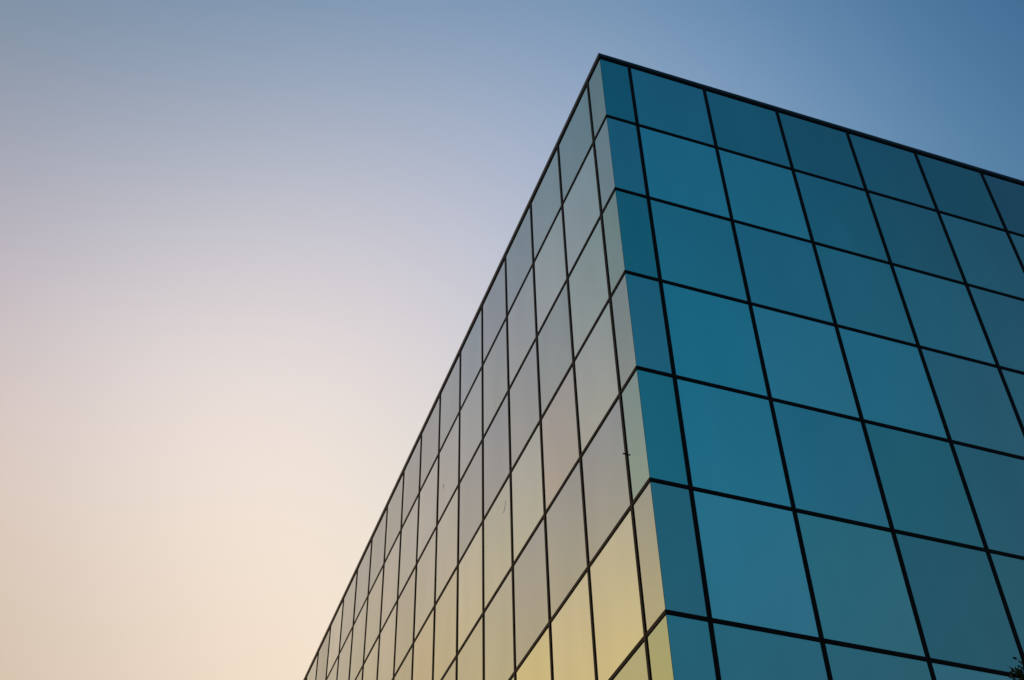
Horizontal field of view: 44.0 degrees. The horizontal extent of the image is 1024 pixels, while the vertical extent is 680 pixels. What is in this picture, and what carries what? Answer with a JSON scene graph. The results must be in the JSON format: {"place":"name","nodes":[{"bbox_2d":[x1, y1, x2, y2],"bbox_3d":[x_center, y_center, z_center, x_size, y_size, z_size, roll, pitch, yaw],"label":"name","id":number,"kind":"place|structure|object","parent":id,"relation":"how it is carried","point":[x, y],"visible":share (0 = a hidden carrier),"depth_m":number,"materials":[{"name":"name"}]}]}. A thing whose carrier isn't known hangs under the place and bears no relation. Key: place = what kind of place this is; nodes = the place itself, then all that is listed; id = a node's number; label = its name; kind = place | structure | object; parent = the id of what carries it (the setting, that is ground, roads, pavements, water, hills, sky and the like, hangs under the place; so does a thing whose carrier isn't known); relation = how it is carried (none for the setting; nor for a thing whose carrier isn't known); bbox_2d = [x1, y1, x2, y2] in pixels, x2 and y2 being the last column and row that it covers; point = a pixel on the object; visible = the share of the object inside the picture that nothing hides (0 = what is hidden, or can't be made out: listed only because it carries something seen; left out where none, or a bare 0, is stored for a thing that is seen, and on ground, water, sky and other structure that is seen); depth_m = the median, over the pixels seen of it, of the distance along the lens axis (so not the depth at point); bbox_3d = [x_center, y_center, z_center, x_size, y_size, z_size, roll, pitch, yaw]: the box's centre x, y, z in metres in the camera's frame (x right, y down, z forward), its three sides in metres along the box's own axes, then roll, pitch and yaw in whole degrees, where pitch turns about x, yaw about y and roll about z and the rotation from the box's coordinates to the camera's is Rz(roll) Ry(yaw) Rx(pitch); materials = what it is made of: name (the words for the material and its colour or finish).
{"place":"outdoors","nodes":[
{"label":"outdoors","id":0,"kind":"place"},
{"bbox_2d":[0,0,1023,679],"label":"sky","id":1,"kind":"structure","parent":0,"point":[249,249],"materials":[{"name":"blue"}]},
{"bbox_2d":[303,53,1023,679],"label":"office building","id":2,"kind":"structure","parent":0,"point":[733,387],"depth_m":19.56,"materials":[{"name":"glass"},{"name":"metal"}]},
{"bbox_2d":[316,629,329,679],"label":"window pane","id":3,"kind":"structure","parent":2,"relation":"in","point":[322,656],"depth_m":36.28,"materials":[{"name":"beige glass"}]},
{"bbox_2d":[326,601,342,677],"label":"window pane","id":4,"kind":"structure","parent":2,"relation":"in","point":[336,624],"depth_m":35.16,"materials":[{"name":"beige glass"}]},
{"bbox_2d":[337,630,351,679],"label":"window pane","id":5,"kind":"structure","parent":2,"relation":"in","point":[344,656],"depth_m":33.07,"materials":[{"name":"beige glass"}]},
{"bbox_2d":[339,572,356,651],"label":"window pane","id":6,"kind":"structure","parent":2,"relation":"in","point":[348,606],"depth_m":34.14,"materials":[{"name":"grey glass"}]},
{"bbox_2d":[349,600,366,679],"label":"window pane","id":7,"kind":"structure","parent":2,"relation":"in","point":[356,663],"depth_m":31.87,"materials":[{"name":"beige glass"}]},
{"bbox_2d":[354,542,370,620],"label":"window pane","id":8,"kind":"structure","parent":2,"relation":"in","point":[363,570],"depth_m":33.15,"materials":[{"name":"grey glass"}]},
{"bbox_2d":[363,637,378,679],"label":"window pane","id":9,"kind":"structure","parent":2,"relation":"in","point":[370,666],"depth_m":29.78,"materials":[{"name":"beige glass"}]},
{"bbox_2d":[364,568,382,660],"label":"window pane","id":10,"kind":"structure","parent":2,"relation":"in","point":[374,598],"depth_m":30.84,"materials":[{"name":"beige glass"}]},
{"bbox_2d":[369,509,386,590],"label":"window pane","id":11,"kind":"structure","parent":2,"relation":"in","point":[378,540],"depth_m":32.13,"materials":[{"name":"grey glass"}]},
{"bbox_2d":[377,605,395,679],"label":"window pane","id":12,"kind":"structure","parent":2,"relation":"in","point":[387,635],"depth_m":28.57,"materials":[{"name":"beige glass"}]},
{"bbox_2d":[380,534,399,629],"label":"window pane","id":13,"kind":"structure","parent":2,"relation":"in","point":[390,579],"depth_m":29.83,"materials":[{"name":"grey glass"}]},
{"bbox_2d":[385,475,402,558],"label":"window pane","id":14,"kind":"structure","parent":2,"relation":"in","point":[394,506],"depth_m":31.12,"materials":[{"name":"grey glass"}]},
{"bbox_2d":[394,648,411,679],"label":"window pane","id":15,"kind":"structure","parent":2,"relation":"in","point":[404,673],"depth_m":26.43,"materials":[{"name":"beige glass"}]},
{"bbox_2d":[394,569,414,673],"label":"window pane","id":16,"kind":"structure","parent":2,"relation":"in","point":[405,608],"depth_m":27.46,"materials":[{"name":"beige glass"}]},
{"bbox_2d":[398,497,417,595],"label":"window pane","id":17,"kind":"structure","parent":2,"relation":"in","point":[409,530],"depth_m":28.83,"materials":[{"name":"grey glass"}]},
{"bbox_2d":[402,437,420,524],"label":"window pane","id":18,"kind":"structure","parent":2,"relation":"in","point":[411,472],"depth_m":30.11,"materials":[{"name":"grey glass"}]},
{"bbox_2d":[412,609,433,679],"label":"window pane","id":19,"kind":"structure","parent":2,"relation":"in","point":[423,645],"depth_m":25.30,"materials":[{"name":"beige glass"}]},
{"bbox_2d":[414,529,435,638],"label":"window pane","id":20,"kind":"structure","parent":2,"relation":"in","point":[424,601],"depth_m":26.46,"materials":[{"name":"beige glass"}]},
{"bbox_2d":[417,457,437,559],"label":"window pane","id":21,"kind":"structure","parent":2,"relation":"in","point":[428,493],"depth_m":27.82,"materials":[{"name":"grey glass"}]},
{"bbox_2d":[420,399,438,487],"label":"window pane","id":22,"kind":"structure","parent":2,"relation":"in","point":[429,446],"depth_m":29.11,"materials":[{"name":"grey glass"}]},
{"bbox_2d":[433,569,456,679],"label":"window pane","id":23,"kind":"structure","parent":2,"relation":"in","point":[445,608],"depth_m":24.11,"materials":[{"name":"beige glass"}]},
{"bbox_2d":[435,488,457,601],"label":"window pane","id":24,"kind":"structure","parent":2,"relation":"in","point":[446,556],"depth_m":25.44,"materials":[{"name":"beige glass"}]},
{"bbox_2d":[437,415,458,521],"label":"window pane","id":25,"kind":"structure","parent":2,"relation":"in","point":[448,455],"depth_m":26.80,"materials":[{"name":"grey glass"}]},
{"bbox_2d":[439,354,459,449],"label":"window pane","id":26,"kind":"structure","parent":2,"relation":"in","point":[449,406],"depth_m":28.09,"materials":[{"name":"grey glass"}]},
{"bbox_2d":[457,525,481,651],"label":"window pane","id":27,"kind":"structure","parent":2,"relation":"in","point":[470,566],"depth_m":23.08,"materials":[{"name":"beige glass"}]},
{"bbox_2d":[457,617,481,679],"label":"window pane","id":28,"kind":"structure","parent":2,"relation":"in","point":[469,660],"depth_m":22.01,"materials":[{"name":"beige glass"}]},
{"bbox_2d":[458,442,481,561],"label":"window pane","id":29,"kind":"structure","parent":2,"relation":"in","point":[470,486],"depth_m":24.43,"materials":[{"name":"grey glass"}]},
{"bbox_2d":[460,310,480,407],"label":"window pane","id":30,"kind":"structure","parent":2,"relation":"in","point":[471,350],"depth_m":27.09,"materials":[{"name":"grey glass"}]},
{"bbox_2d":[459,371,481,480],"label":"window pane","id":31,"kind":"structure","parent":2,"relation":"in","point":[471,411],"depth_m":25.78,"materials":[{"name":"grey glass"}]},
{"bbox_2d":[483,261,505,360],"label":"window pane","id":32,"kind":"structure","parent":2,"relation":"in","point":[494,308],"depth_m":26.07,"materials":[{"name":"grey glass"}]},
{"bbox_2d":[483,320,506,434],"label":"window pane","id":33,"kind":"structure","parent":2,"relation":"in","point":[495,365],"depth_m":24.78,"materials":[{"name":"grey glass"}]},
{"bbox_2d":[483,395,508,515],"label":"window pane","id":34,"kind":"structure","parent":2,"relation":"in","point":[495,442],"depth_m":23.43,"materials":[{"name":"grey glass"}]},
{"bbox_2d":[484,478,510,608],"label":"window pane","id":35,"kind":"structure","parent":2,"relation":"in","point":[497,531],"depth_m":22.06,"materials":[{"name":"beige glass"}]},
{"bbox_2d":[484,571,513,679],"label":"window pane","id":36,"kind":"structure","parent":2,"relation":"in","point":[498,620],"depth_m":20.79,"materials":[{"name":"beige glass"}]},
{"bbox_2d":[506,206,531,312],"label":"window pane","id":37,"kind":"structure","parent":2,"relation":"in","point":[519,255],"depth_m":25.06,"materials":[{"name":"grey glass"}]},
{"bbox_2d":[507,268,534,385],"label":"window pane","id":38,"kind":"structure","parent":2,"relation":"in","point":[521,317],"depth_m":23.76,"materials":[{"name":"grey glass"}]},
{"bbox_2d":[509,340,538,467],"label":"window pane","id":39,"kind":"structure","parent":2,"relation":"in","point":[523,393],"depth_m":22.42,"materials":[{"name":"grey glass"}]},
{"bbox_2d":[511,425,542,561],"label":"window pane","id":40,"kind":"structure","parent":2,"relation":"in","point":[526,476],"depth_m":21.05,"materials":[{"name":"beige glass"}]},
{"bbox_2d":[513,518,547,666],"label":"window pane","id":41,"kind":"structure","parent":2,"relation":"in","point":[529,571],"depth_m":19.71,"materials":[{"name":"beige glass"}]},
{"bbox_2d":[516,627,550,679],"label":"window pane","id":42,"kind":"structure","parent":2,"relation":"in","point":[536,666],"depth_m":18.67,"materials":[{"name":"yellow glass"}]},
{"bbox_2d":[531,149,560,257],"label":"window pane","id":43,"kind":"structure","parent":2,"relation":"in","point":[546,202],"depth_m":24.04,"materials":[{"name":"grey glass"}]},
{"bbox_2d":[534,210,565,332],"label":"window pane","id":44,"kind":"structure","parent":2,"relation":"in","point":[549,265],"depth_m":22.75,"materials":[{"name":"grey glass"}]},
{"bbox_2d":[537,283,571,415],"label":"window pane","id":45,"kind":"structure","parent":2,"relation":"in","point":[554,341],"depth_m":21.40,"materials":[{"name":"grey glass"}]},
{"bbox_2d":[541,367,578,510],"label":"window pane","id":46,"kind":"structure","parent":2,"relation":"in","point":[559,425],"depth_m":20.05,"materials":[{"name":"grey glass"}]},
{"bbox_2d":[546,462,586,618],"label":"window pane","id":47,"kind":"structure","parent":2,"relation":"in","point":[566,551],"depth_m":18.69,"materials":[{"name":"beige glass"}]},
{"bbox_2d":[551,572,594,679],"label":"window pane","id":48,"kind":"structure","parent":2,"relation":"in","point":[571,635],"depth_m":17.51,"materials":[{"name":"yellow glass"}]},
{"bbox_2d":[559,86,591,199],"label":"window pane","id":49,"kind":"structure","parent":2,"relation":"in","point":[574,145],"depth_m":23.03,"materials":[{"name":"grey glass"}]},
{"bbox_2d":[563,145,599,273],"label":"window pane","id":50,"kind":"structure","parent":2,"relation":"in","point":[581,212],"depth_m":21.74,"materials":[{"name":"grey glass"}]},
{"bbox_2d":[568,220,607,357],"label":"window pane","id":51,"kind":"structure","parent":2,"relation":"in","point":[588,290],"depth_m":20.39,"materials":[{"name":"grey glass"}]},
{"bbox_2d":[574,302,617,452],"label":"window pane","id":52,"kind":"structure","parent":2,"relation":"in","point":[595,367],"depth_m":19.03,"materials":[{"name":"grey glass"}]},
{"bbox_2d":[588,59,605,136],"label":"window pane","id":53,"kind":"structure","parent":2,"relation":"in","point":[597,100],"depth_m":22.33,"materials":[{"name":"grey glass"}]},
{"bbox_2d":[594,117,614,209],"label":"window pane","id":54,"kind":"structure","parent":2,"relation":"in","point":[605,174],"depth_m":21.03,"materials":[{"name":"grey glass"}]},
{"bbox_2d":[581,398,629,562],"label":"window pane","id":55,"kind":"structure","parent":2,"relation":"in","point":[605,483],"depth_m":17.68,"materials":[{"name":"grey glass"}]},
{"bbox_2d":[602,191,624,292],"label":"window pane","id":56,"kind":"structure","parent":2,"relation":"in","point":[613,243],"depth_m":19.68,"materials":[{"name":"grey glass"}]},
{"bbox_2d":[589,510,643,679],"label":"window pane","id":57,"kind":"structure","parent":2,"relation":"in","point":[617,618],"depth_m":16.33,"materials":[{"name":"yellow glass"}]},
{"bbox_2d":[600,59,635,122],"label":"window pane","id":58,"kind":"structure","parent":2,"relation":"in","point":[615,77],"depth_m":22.20,"materials":[{"name":"blue glass"}]},
{"bbox_2d":[611,274,635,388],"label":"window pane","id":59,"kind":"structure","parent":2,"relation":"in","point":[626,358],"depth_m":18.32,"materials":[{"name":"grey glass"}]},
{"bbox_2d":[607,117,645,194],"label":"window pane","id":60,"kind":"structure","parent":2,"relation":"in","point":[624,144],"depth_m":20.92,"materials":[{"name":"blue glass"}]},
{"bbox_2d":[613,642,647,679],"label":"window pane","id":61,"kind":"structure","parent":2,"relation":"in","point":[635,668],"depth_m":15.27,"materials":[{"name":"yellow glass"}]},
{"bbox_2d":[621,369,649,500],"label":"window pane","id":62,"kind":"structure","parent":2,"relation":"in","point":[631,402],"depth_m":16.97,"materials":[{"name":"grey glass"}]},
{"bbox_2d":[616,190,657,277],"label":"window pane","id":63,"kind":"structure","parent":2,"relation":"in","point":[634,220],"depth_m":19.56,"materials":[{"name":"blue glass"}]},
{"bbox_2d":[633,482,664,631],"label":"window pane","id":64,"kind":"structure","parent":2,"relation":"in","point":[646,536],"depth_m":15.61,"materials":[{"name":"grey glass"}]},
{"bbox_2d":[626,273,671,373],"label":"window pane","id":65,"kind":"structure","parent":2,"relation":"in","point":[645,302],"depth_m":18.21,"materials":[{"name":"blue glass"}]},
{"bbox_2d":[647,615,673,679],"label":"window pane","id":66,"kind":"structure","parent":2,"relation":"in","point":[659,651],"depth_m":14.70,"materials":[{"name":"yellow glass"}]},
{"bbox_2d":[637,369,687,484],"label":"window pane","id":67,"kind":"structure","parent":2,"relation":"in","point":[665,454],"depth_m":16.86,"materials":[{"name":"blue glass"}]},
{"bbox_2d":[631,68,713,144],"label":"window pane","id":68,"kind":"structure","parent":2,"relation":"in","point":[662,103],"depth_m":22.47,"materials":[{"name":"blue glass"}]},
{"bbox_2d":[650,481,706,616],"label":"window pane","id":69,"kind":"structure","parent":2,"relation":"in","point":[683,590],"depth_m":15.50,"materials":[{"name":"blue glass"}]},
{"bbox_2d":[640,127,729,217],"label":"window pane","id":70,"kind":"structure","parent":2,"relation":"in","point":[680,171],"depth_m":21.18,"materials":[{"name":"blue glass"}]},
{"bbox_2d":[666,614,716,679],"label":"window pane","id":71,"kind":"structure","parent":2,"relation":"in","point":[690,640],"depth_m":14.56,"materials":[{"name":"blue glass"}]},
{"bbox_2d":[650,199,747,300],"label":"window pane","id":72,"kind":"structure","parent":2,"relation":"in","point":[696,249],"depth_m":19.83,"materials":[{"name":"blue glass"}]},
{"bbox_2d":[663,283,767,395],"bbox_3d":[2.943,-0.022,18.510,1.500,1.942,0.016,13,-46,-15],"label":"window pane","id":73,"kind":"structure","parent":2,"relation":"in","point":[713,339],"depth_m":18.48,"materials":[{"name":"blue glass"}]},
{"bbox_2d":[677,379,791,506],"bbox_3d":[2.980,1.373,17.159,1.500,1.942,0.017,13,-46,-15],"label":"window pane","id":74,"kind":"structure","parent":2,"relation":"in","point":[733,447],"depth_m":17.12,"materials":[{"name":"blue glass"}]},
{"bbox_2d":[706,90,790,166],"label":"window pane","id":75,"kind":"structure","parent":2,"relation":"in","point":[743,127],"depth_m":22.86,"materials":[{"name":"blue glass"}]},
{"bbox_2d":[694,491,818,636],"bbox_3d":[3.018,2.770,15.809,1.500,1.942,0.016,13,-46,-15],"label":"window pane","id":76,"kind":"structure","parent":2,"relation":"in","point":[755,570],"depth_m":15.77,"materials":[{"name":"blue glass"}]},
{"bbox_2d":[719,149,810,239],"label":"window pane","id":77,"kind":"structure","parent":2,"relation":"in","point":[760,193],"depth_m":21.56,"materials":[{"name":"blue glass"}]},
{"bbox_2d":[713,623,827,679],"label":"window pane","id":78,"kind":"structure","parent":2,"relation":"in","point":[743,653],"depth_m":14.88,"materials":[{"name":"blue glass"}]},
{"bbox_2d":[734,222,833,322],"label":"window pane","id":79,"kind":"structure","parent":2,"relation":"in","point":[782,272],"depth_m":20.21,"materials":[{"name":"blue glass"}]},
{"bbox_2d":[752,305,859,417],"bbox_3d":[4.355,0.309,18.891,1.500,1.942,0.016,13,-46,-15],"label":"window pane","id":80,"kind":"structure","parent":2,"relation":"in","point":[804,360],"depth_m":18.86,"materials":[{"name":"blue glass"}]},
{"bbox_2d":[779,112,863,187],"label":"window pane","id":81,"kind":"structure","parent":2,"relation":"in","point":[814,148],"depth_m":23.24,"materials":[{"name":"blue glass"}]},
{"bbox_2d":[773,401,889,527],"bbox_3d":[4.393,1.705,17.541,1.500,1.942,0.016,13,-46,-15],"label":"window pane","id":82,"kind":"structure","parent":2,"relation":"in","point":[831,471],"depth_m":17.51,"materials":[{"name":"blue glass"}]},
{"bbox_2d":[795,171,888,260],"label":"window pane","id":83,"kind":"structure","parent":2,"relation":"in","point":[841,216],"depth_m":21.94,"materials":[{"name":"blue glass"}]},
{"bbox_2d":[797,512,925,656],"bbox_3d":[4.430,3.101,16.191,1.500,1.942,0.016,13,-46,-15],"label":"window pane","id":84,"kind":"structure","parent":2,"relation":"in","point":[861,592],"depth_m":16.15,"materials":[{"name":"blue glass"}]},
{"bbox_2d":[815,244,915,343],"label":"window pane","id":85,"kind":"structure","parent":2,"relation":"in","point":[864,293],"depth_m":20.60,"materials":[{"name":"blue glass"}]},
{"bbox_2d":[825,643,931,679],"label":"window pane","id":86,"kind":"structure","parent":2,"relation":"in","point":[846,663],"depth_m":15.34,"materials":[{"name":"blue glass"}]},
{"bbox_2d":[849,133,934,208],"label":"window pane","id":87,"kind":"structure","parent":2,"relation":"in","point":[886,169],"depth_m":23.62,"materials":[{"name":"blue glass"}]},
{"bbox_2d":[839,327,947,438],"bbox_3d":[5.767,0.640,19.273,1.500,1.942,0.016,13,-46,-15],"label":"window pane","id":88,"kind":"structure","parent":2,"relation":"in","point":[891,382],"depth_m":19.24,"materials":[{"name":"blue glass"}]},
{"bbox_2d":[869,193,963,281],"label":"window pane","id":89,"kind":"structure","parent":2,"relation":"in","point":[915,237],"depth_m":22.32,"materials":[{"name":"blue glass"}]},
{"bbox_2d":[865,423,983,547],"bbox_3d":[5.805,2.036,17.923,1.500,1.942,0.016,13,-46,-15],"label":"window pane","id":90,"kind":"structure","parent":2,"relation":"in","point":[925,493],"depth_m":17.89,"materials":[{"name":"blue glass"}]},
{"bbox_2d":[893,265,995,363],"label":"window pane","id":91,"kind":"structure","parent":2,"relation":"in","point":[942,312],"depth_m":20.98,"materials":[{"name":"blue glass"}]},
{"bbox_2d":[896,533,1023,673],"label":"window pane","id":92,"kind":"structure","parent":2,"relation":"in","point":[962,613],"depth_m":16.54,"materials":[{"name":"blue glass"}]},
{"bbox_2d":[917,154,1003,228],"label":"window pane","id":93,"kind":"structure","parent":2,"relation":"in","point":[956,190],"depth_m":24.00,"materials":[{"name":"blue glass"}]},
{"bbox_2d":[921,348,1023,455],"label":"window pane","id":94,"kind":"structure","parent":2,"relation":"in","point":[976,405],"depth_m":19.63,"materials":[{"name":"blue glass"}]},
{"bbox_2d":[932,662,1019,679],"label":"window pane","id":95,"kind":"structure","parent":2,"relation":"in","point":[942,672],"depth_m":15.74,"materials":[{"name":"blue glass"}]},
{"bbox_2d":[940,213,1023,297],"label":"window pane","id":96,"kind":"structure","parent":2,"relation":"in","point":[986,255],"depth_m":22.73,"materials":[{"name":"blue glass"}]},
{"bbox_2d":[953,443,1023,555],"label":"window pane","id":97,"kind":"structure","parent":2,"relation":"in","point":[995,482],"depth_m":18.32,"materials":[{"name":"blue glass"}]},
{"bbox_2d":[969,286,1023,371],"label":"window pane","id":98,"kind":"structure","parent":2,"relation":"in","point":[1002,316],"depth_m":21.41,"materials":[{"name":"blue glass"}]},
{"bbox_2d":[983,174,1023,234],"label":"window pane","id":99,"kind":"structure","parent":2,"relation":"in","point":[1008,196],"depth_m":24.43,"materials":[{"name":"blue glass"}]},
{"bbox_2d":[990,553,1023,651],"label":"window pane","id":100,"kind":"structure","parent":2,"relation":"in","point":[1010,570],"depth_m":17.14,"materials":[{"name":"blue glass"}]},
{"bbox_2d":[1001,369,1023,425],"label":"window pane","id":101,"kind":"structure","parent":2,"relation":"in","point":[1015,381],"depth_m":20.29,"materials":[{"name":"blue glass"}]},
{"bbox_2d":[1010,233,1023,264],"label":"window pane","id":102,"kind":"structure","parent":2,"relation":"in","point":[1018,240],"depth_m":23.42,"materials":[{"name":"blue glass"}]},
{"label":"pavement","id":103,"kind":"structure","parent":0,"visible":0},
{"bbox_2d":[1008,657,1023,679],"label":"tree","id":104,"kind":"object","parent":103,"relation":"on","point":[1019,672],"visible":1,"depth_m":11.48,"materials":[{"name":"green plant"}]}
]}

